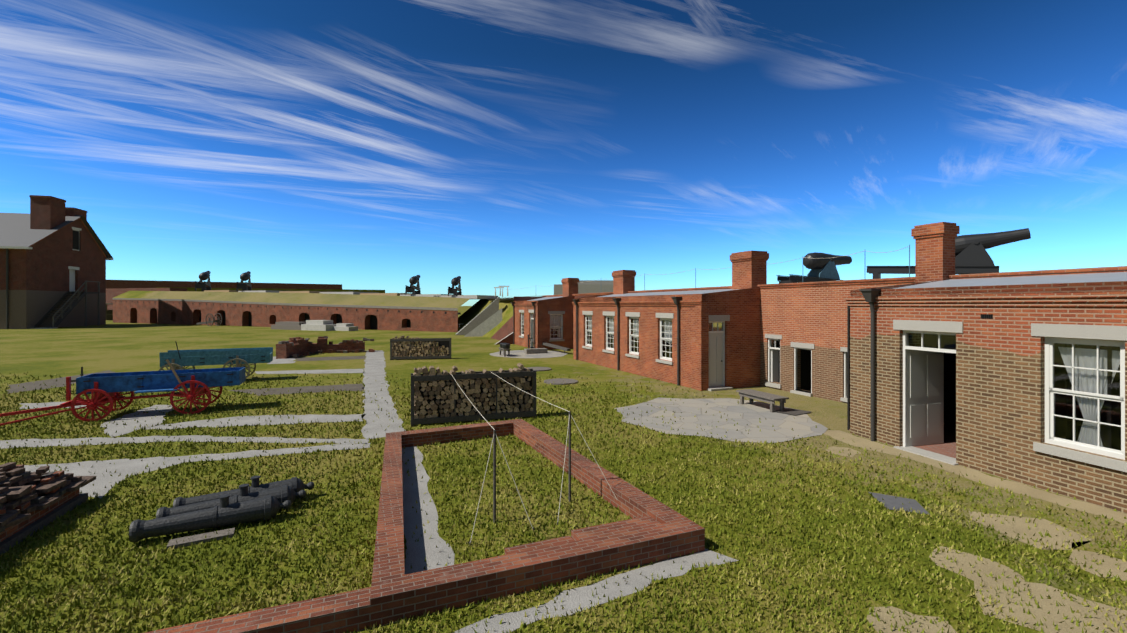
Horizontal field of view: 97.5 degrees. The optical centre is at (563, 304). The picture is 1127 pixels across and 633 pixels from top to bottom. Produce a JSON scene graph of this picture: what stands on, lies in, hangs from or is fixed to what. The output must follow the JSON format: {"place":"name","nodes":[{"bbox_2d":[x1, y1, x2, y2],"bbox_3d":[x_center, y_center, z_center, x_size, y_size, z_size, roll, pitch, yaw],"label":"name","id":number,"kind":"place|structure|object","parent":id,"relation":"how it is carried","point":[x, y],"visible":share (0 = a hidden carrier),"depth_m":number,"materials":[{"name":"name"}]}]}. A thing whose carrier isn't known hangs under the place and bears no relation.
{"place":"outdoors","nodes":[
{"label":"outdoors","id":0,"kind":"place"},
{"bbox_2d":[112,290,497,331],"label":"fortress wall","id":1,"kind":"structure","parent":0,"point":[318,310],"depth_m":71.98,"materials":[{"name":"red brick"}]},
{"bbox_2d":[195,271,461,295],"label":"cannons","id":2,"kind":"object","parent":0,"point":[246,276],"visible":1,"depth_m":82.61,"materials":[{"name":"black metal"}]},
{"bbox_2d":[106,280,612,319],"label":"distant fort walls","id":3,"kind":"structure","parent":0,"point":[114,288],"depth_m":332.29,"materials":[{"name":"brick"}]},
{"bbox_2d":[0,306,1126,632],"bbox_3d":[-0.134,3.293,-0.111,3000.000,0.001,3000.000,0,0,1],"label":"ground","id":4,"kind":"structure","parent":0,"point":[74,350],"depth_m":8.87,"materials":[{"name":"green plant"}]},
{"bbox_2d":[0,462,95,555],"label":"brick pile","id":5,"kind":"object","parent":4,"relation":"on","point":[39,498],"visible":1,"depth_m":7.38,"materials":[{"name":"brick"}]},
{"bbox_2d":[0,195,112,328],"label":"barracks building","id":6,"kind":"structure","parent":4,"relation":"on","point":[55,254],"depth_m":72.00,"materials":[{"name":"red brick"}]},
{"bbox_2d":[0,359,244,425],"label":"wagon","id":7,"kind":"object","parent":4,"relation":"on","point":[102,389],"visible":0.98,"depth_m":14.76,"materials":[{"name":"paint"}]},
{"bbox_2d":[71,341,272,381],"bbox_3d":[-16.245,2.386,20.729,6.932,1.813,1.840,0,0,-24],"label":"wagon","id":8,"kind":"object","parent":4,"relation":"on","point":[238,357],"visible":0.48,"depth_m":20.95,"materials":[{"name":"teal wood"}]},
{"bbox_2d":[129,476,314,549],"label":"cannon barrels","id":9,"kind":"object","parent":4,"relation":"on","point":[247,503],"visible":1,"depth_m":7.30,"materials":[{"name":"metal"}]},
{"bbox_2d":[276,336,374,358],"bbox_3d":[-16.341,2.709,33.265,3.363,1.167,6.269,0,0,40],"label":"brick pile","id":10,"kind":"object","parent":4,"relation":"on","point":[294,347],"visible":0.98,"depth_m":33.63,"materials":[{"name":"red brick"}]},
{"bbox_2d":[0,350,738,632],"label":"gravel paths","id":11,"kind":"structure","parent":4,"relation":"on","point":[425,545],"depth_m":10.52,"materials":[{"name":"grey gravel"}]},
{"bbox_2d":[390,335,450,359],"bbox_3d":[-8.622,2.572,29.969,3.539,1.442,0.484,0,0,-10],"label":"firewood rack","id":12,"kind":"object","parent":4,"relation":"on","point":[401,347],"visible":1,"depth_m":29.77,"materials":[{"name":"brown wood"}]},
{"bbox_2d":[145,419,704,632],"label":"brick foundation walls","id":13,"kind":"structure","parent":4,"relation":"on","point":[653,530],"depth_m":5.96,"materials":[{"name":"red brick"}]},
{"bbox_2d":[411,363,535,426],"bbox_3d":[-2.529,2.504,14.118,3.501,1.578,0.484,0,0,-18],"label":"firewood rack","id":14,"kind":"object","parent":4,"relation":"on","point":[438,397],"visible":0.98,"depth_m":13.89,"materials":[{"name":"brown wood"}]},
{"bbox_2d":[458,299,513,337],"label":"grass embankment","id":15,"kind":"structure","parent":4,"relation":"on","point":[471,313],"depth_m":61.22,"materials":[{"name":"plant"}]},
{"bbox_2d":[456,286,508,336],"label":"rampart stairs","id":16,"kind":"structure","parent":15,"relation":"on","point":[487,319],"depth_m":53.82,"materials":[{"name":"grey concrete"}]},
{"bbox_2d":[451,372,616,544],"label":"rope poles","id":17,"kind":"object","parent":4,"relation":"on","point":[494,473],"visible":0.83,"depth_m":7.47,"materials":[{"name":"grey wood"}]},
{"bbox_2d":[490,350,827,442],"bbox_3d":[0.950,3.285,23.871,5.919,0.001,25.488,0,0,-21],"label":"gravel patch","id":18,"kind":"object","parent":4,"relation":"on","point":[804,425],"depth_m":14.30,"materials":[{"name":"grey gravel"}]},
{"bbox_2d":[498,334,929,514],"bbox_3d":[1.475,2.718,22.857,5.702,1.150,31.264,0,0,-22],"label":"yard furniture","id":19,"kind":"object","parent":4,"relation":"on","point":[891,502],"visible":0.88,"depth_m":15.52,"materials":[{"name":"grey wood"}]},
{"bbox_2d":[489,222,1126,402],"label":"lean-to buildings","id":20,"kind":"structure","parent":4,"relation":"on","point":[790,337],"depth_m":19.75,"materials":[{"name":"brick"}]},
{"bbox_2d":[505,245,909,289],"bbox_3d":[1.759,-1.327,35.798,0.022,1.000,45.193,0,0,-23],"label":"rampart fence wire","id":21,"kind":"object","parent":20,"relation":"attached to","point":[773,263],"visible":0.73,"depth_m":19.22,"materials":[{"name":"paint"}]},
{"bbox_2d":[776,228,1030,283],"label":"cannons","id":22,"kind":"object","parent":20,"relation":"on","point":[972,256],"visible":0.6,"depth_m":24.66,"materials":[{"name":"black metal"}]},
{"bbox_2d":[823,430,1126,632],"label":"dirt patches","id":23,"kind":"object","parent":4,"relation":"on","point":[1019,526],"visible":0.88,"depth_m":6.12,"materials":[{"name":"beige soil"}]},
{"bbox_2d":[843,281,1126,513],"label":"brick building","id":24,"kind":"structure","parent":4,"relation":"on","point":[1025,384],"depth_m":9.42,"materials":[{"name":"red brick"}]},
{"bbox_2d":[893,272,1126,288],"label":"building roof","id":25,"kind":"structure","parent":24,"relation":"on","point":[1081,278],"depth_m":11.21,"materials":[{"name":"metal"}]},
{"bbox_2d":[0,0,1126,305],"label":"sky","id":26,"kind":"structure","parent":0,"point":[528,145],"materials":[{"name":"blue"}]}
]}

